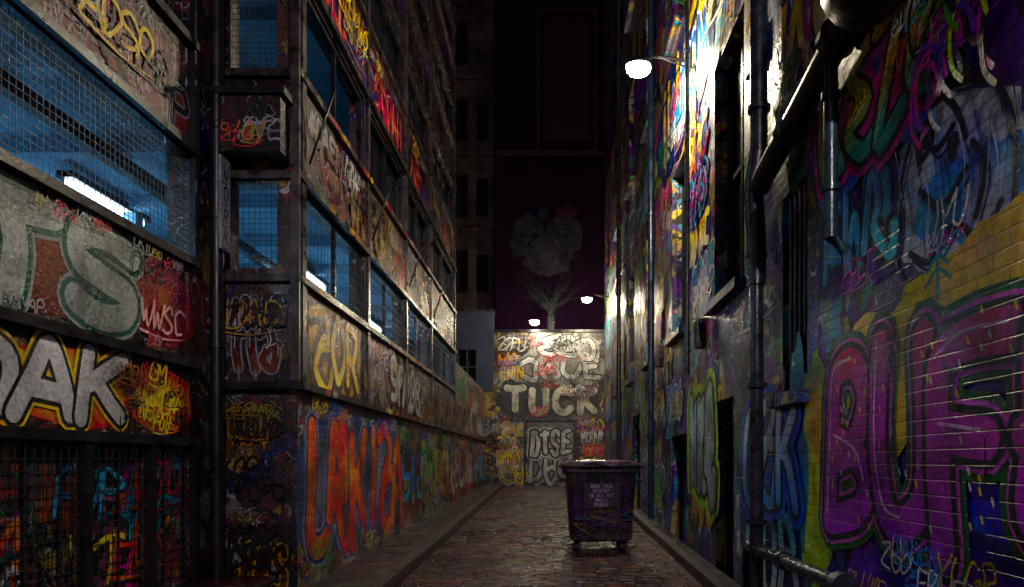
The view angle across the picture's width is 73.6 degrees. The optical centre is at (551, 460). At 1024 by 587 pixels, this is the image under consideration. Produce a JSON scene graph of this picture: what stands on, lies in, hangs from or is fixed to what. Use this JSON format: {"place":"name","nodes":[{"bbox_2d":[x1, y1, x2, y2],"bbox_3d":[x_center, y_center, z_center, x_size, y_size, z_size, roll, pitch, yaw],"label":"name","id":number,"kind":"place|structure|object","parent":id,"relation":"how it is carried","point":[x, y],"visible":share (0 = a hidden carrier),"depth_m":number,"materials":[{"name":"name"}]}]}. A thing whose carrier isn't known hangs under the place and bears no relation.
{"place":"outdoors","nodes":[
{"label":"outdoors","id":0,"kind":"place"},
{"bbox_2d":[308,483,498,586],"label":"footpath","id":1,"kind":"structure","parent":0,"point":[366,569],"depth_m":9.38,"materials":[{"name":"grey concrete"}]},
{"bbox_2d":[397,486,703,586],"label":"cobbled lane","id":2,"kind":"structure","parent":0,"point":[512,524],"depth_m":9.48,"materials":[{"name":"grey stone"}]},
{"bbox_2d":[558,460,643,551],"bbox_3d":[0.700,0.645,10.025,1.200,1.312,1.330,0,0,0],"label":"wheelie dumpster","id":3,"kind":"object","parent":2,"relation":"on","point":[600,494],"visible":1,"depth_m":9.49,"materials":[{"name":"plastic"}]},
{"bbox_2d":[634,506,740,586],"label":"footpath","id":4,"kind":"structure","parent":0,"point":[727,579],"depth_m":8.85,"materials":[{"name":"grey concrete"}]},
{"bbox_2d":[744,0,770,586],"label":"drainpipe","id":5,"kind":"object","parent":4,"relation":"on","point":[758,111],"visible":0.88,"depth_m":5.96,"materials":[{"name":"black metal"}]},
{"bbox_2d":[741,541,858,586],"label":"water pipe","id":6,"kind":"object","parent":4,"relation":"on","point":[783,560],"visible":0.85,"depth_m":4.96,"materials":[{"name":"grey metal"}]},
{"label":"ground","id":7,"kind":"structure","parent":0,"visible":0},
{"bbox_2d":[0,0,483,586],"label":"walls","id":8,"kind":"structure","parent":7,"relation":"on","point":[294,408],"depth_m":6.60,"materials":[{"name":"paint"}]},
{"bbox_2d":[0,444,183,586],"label":"grille backing","id":9,"kind":"object","parent":8,"relation":"attached to","point":[38,499],"visible":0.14,"depth_m":4.52,"materials":[{"name":"metal"}]},
{"bbox_2d":[0,0,282,586],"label":"graffiti","id":10,"kind":"object","parent":8,"relation":"attached to","point":[80,267],"visible":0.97,"depth_m":4.84,"materials":[{"name":"paint"}]},
{"bbox_2d":[0,0,419,339],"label":"interior","id":11,"kind":"object","parent":8,"relation":"attached to","point":[318,71],"visible":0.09,"depth_m":7.57,"materials":[{"name":"blue paint"}]},
{"bbox_2d":[56,170,381,331],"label":"fluorescent lights","id":12,"kind":"object","parent":11,"relation":"attached to","point":[115,204],"visible":0.32,"depth_m":7.74,"materials":[{"name":"paint"}]},
{"bbox_2d":[208,0,225,577],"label":"drainpipe","id":13,"kind":"object","parent":8,"relation":"attached to","point":[217,347],"visible":0.81,"depth_m":6.28,"materials":[{"name":"metal"}]},
{"bbox_2d":[219,154,229,252],"bbox_3d":[-3.017,-2.365,6.310,0.025,0.850,0.180,0,0,0],"label":"wall sign","id":14,"kind":"object","parent":13,"relation":"attached to","point":[224,204],"visible":1,"depth_m":6.29,"materials":[{"name":"metal"}]},
{"bbox_2d":[0,0,451,586],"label":"wire mesh","id":15,"kind":"object","parent":8,"relation":"attached to","point":[170,450],"visible":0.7,"depth_m":4.99,"materials":[{"name":"metal"}]},
{"bbox_2d":[0,0,486,586],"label":"frames","id":16,"kind":"structure","parent":8,"relation":"attached to","point":[278,100],"depth_m":6.50,"materials":[{"name":"paint"}]},
{"bbox_2d":[224,0,453,426],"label":"graffiti","id":17,"kind":"object","parent":8,"relation":"attached to","point":[335,363],"visible":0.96,"depth_m":8.40,"materials":[{"name":"paint"}]},
{"bbox_2d":[224,371,484,586],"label":"graffiti","id":18,"kind":"object","parent":8,"relation":"attached to","point":[363,484],"visible":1,"depth_m":8.25,"materials":[{"name":"paint"}]},
{"bbox_2d":[370,0,448,296],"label":"window glass","id":19,"kind":"object","parent":8,"relation":"attached to","point":[375,146],"visible":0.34,"depth_m":12.38,"materials":[{"name":"glass"}]},
{"bbox_2d":[456,0,494,310],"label":"brick building","id":20,"kind":"structure","parent":7,"relation":"on","point":[475,155],"depth_m":27.00,"materials":[{"name":"brick"}]},
{"bbox_2d":[456,309,494,482],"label":"rendered building","id":21,"kind":"structure","parent":7,"relation":"on","point":[475,328],"depth_m":24.90,"materials":[{"name":"grey paint"}]},
{"bbox_2d":[530,318,538,325],"bbox_3d":[-0.600,-5.018,24.639,0.340,0.345,0.718,0,0,0],"label":"street lamp","id":22,"kind":"object","parent":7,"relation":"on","point":[534,321],"visible":1,"depth_m":24.31,"materials":[{"name":"glass"}]},
{"bbox_2d":[367,483,729,586],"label":"kerb","id":23,"kind":"structure","parent":7,"relation":"on","point":[398,572],"depth_m":9.25,"materials":[{"name":"grey concrete"}]},
{"bbox_2d":[616,0,621,459],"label":"drainpipe","id":24,"kind":"object","parent":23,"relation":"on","point":[618,220],"visible":0.95,"depth_m":18.24,"materials":[{"name":"grey metal"}]},
{"bbox_2d":[647,0,654,518],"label":"drainpipe","id":25,"kind":"object","parent":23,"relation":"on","point":[650,216],"visible":0.96,"depth_m":12.35,"materials":[{"name":"grey metal"}]},
{"bbox_2d":[494,332,603,485],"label":"walls","id":26,"kind":"structure","parent":7,"relation":"on","point":[501,415],"depth_m":25.00,"materials":[{"name":"brick"}]},
{"bbox_2d":[495,332,603,485],"bbox_3d":[0.023,-1.877,25.023,4.152,5.822,0.177,0,0,0],"label":"graffiti","id":27,"kind":"object","parent":26,"relation":"attached to","point":[573,365],"visible":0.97,"depth_m":24.99,"materials":[{"name":"paint"}]},
{"bbox_2d":[494,329,604,485],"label":"wall trim","id":28,"kind":"structure","parent":26,"relation":"attached to","point":[537,423],"depth_m":24.96,"materials":[{"name":"concrete"}]},
{"bbox_2d":[495,0,603,485],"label":"walls","id":29,"kind":"structure","parent":7,"relation":"on","point":[524,186],"depth_m":26.20,"materials":[{"name":"purple paint"}]},
{"bbox_2d":[509,205,585,328],"bbox_3d":[-0.099,-7.258,26.172,3.040,5.092,0.026,0,0,0],"label":"tree","id":30,"kind":"object","parent":29,"relation":"attached to","point":[553,248],"visible":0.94,"depth_m":26.18,"materials":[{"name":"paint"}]},
{"bbox_2d":[496,7,603,156],"bbox_3d":[0.450,-14.490,26.109,5.100,5.700,0.178,0,0,0],"label":"recessed panel","id":31,"kind":"object","parent":29,"relation":"attached to","point":[566,79],"visible":0.91,"depth_m":26.15,"materials":[{"name":"black"}]},
{"bbox_2d":[604,0,1005,586],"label":"walls","id":32,"kind":"structure","parent":7,"relation":"on","point":[831,321],"depth_m":8.15,"materials":[{"name":"brick"}]},
{"bbox_2d":[582,292,608,302],"bbox_3d":[1.489,-5.468,22.900,0.918,0.345,0.240,0,0,0],"label":"street lamp","id":33,"kind":"object","parent":32,"relation":"attached to","point":[586,298],"visible":0.98,"depth_m":22.83,"materials":[{"name":"paint"}]},
{"bbox_2d":[626,47,692,77],"bbox_3d":[1.489,-5.468,9.400,0.918,0.345,0.240,0,0,0],"label":"street lamp","id":34,"kind":"object","parent":32,"relation":"attached to","point":[638,67],"visible":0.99,"depth_m":9.34,"materials":[{"name":"glass"}]},
{"bbox_2d":[606,0,749,367],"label":"electrical conduit","id":35,"kind":"object","parent":32,"relation":"attached to","point":[699,333],"visible":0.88,"depth_m":8.81,"materials":[{"name":"metal"}]},
{"bbox_2d":[683,0,690,374],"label":"drainpipe","id":36,"kind":"object","parent":32,"relation":"attached to","point":[686,199],"visible":1,"depth_m":9.07,"materials":[{"name":"grey metal"}]},
{"bbox_2d":[613,0,808,579],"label":"windows","id":37,"kind":"structure","parent":32,"relation":"attached to","point":[733,287],"depth_m":7.96,"materials":[{"name":"black glass"}]},
{"bbox_2d":[605,0,1023,586],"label":"graffiti","id":38,"kind":"object","parent":32,"relation":"attached to","point":[894,451],"visible":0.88,"depth_m":3.88,"materials":[{"name":"paint"}]},
{"bbox_2d":[749,0,905,195],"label":"ventilation pipe","id":39,"kind":"object","parent":32,"relation":"attached to","point":[842,26],"visible":0.99,"depth_m":4.49,"materials":[{"name":"metal"}]},
{"bbox_2d":[821,61,850,255],"bbox_3d":[1.844,-1.963,4.420,0.187,1.274,0.117,0,0,0],"label":"drainpipe","id":40,"kind":"object","parent":32,"relation":"attached to","point":[830,98],"visible":0.92,"depth_m":4.38,"materials":[{"name":"grey metal"}]}
]}

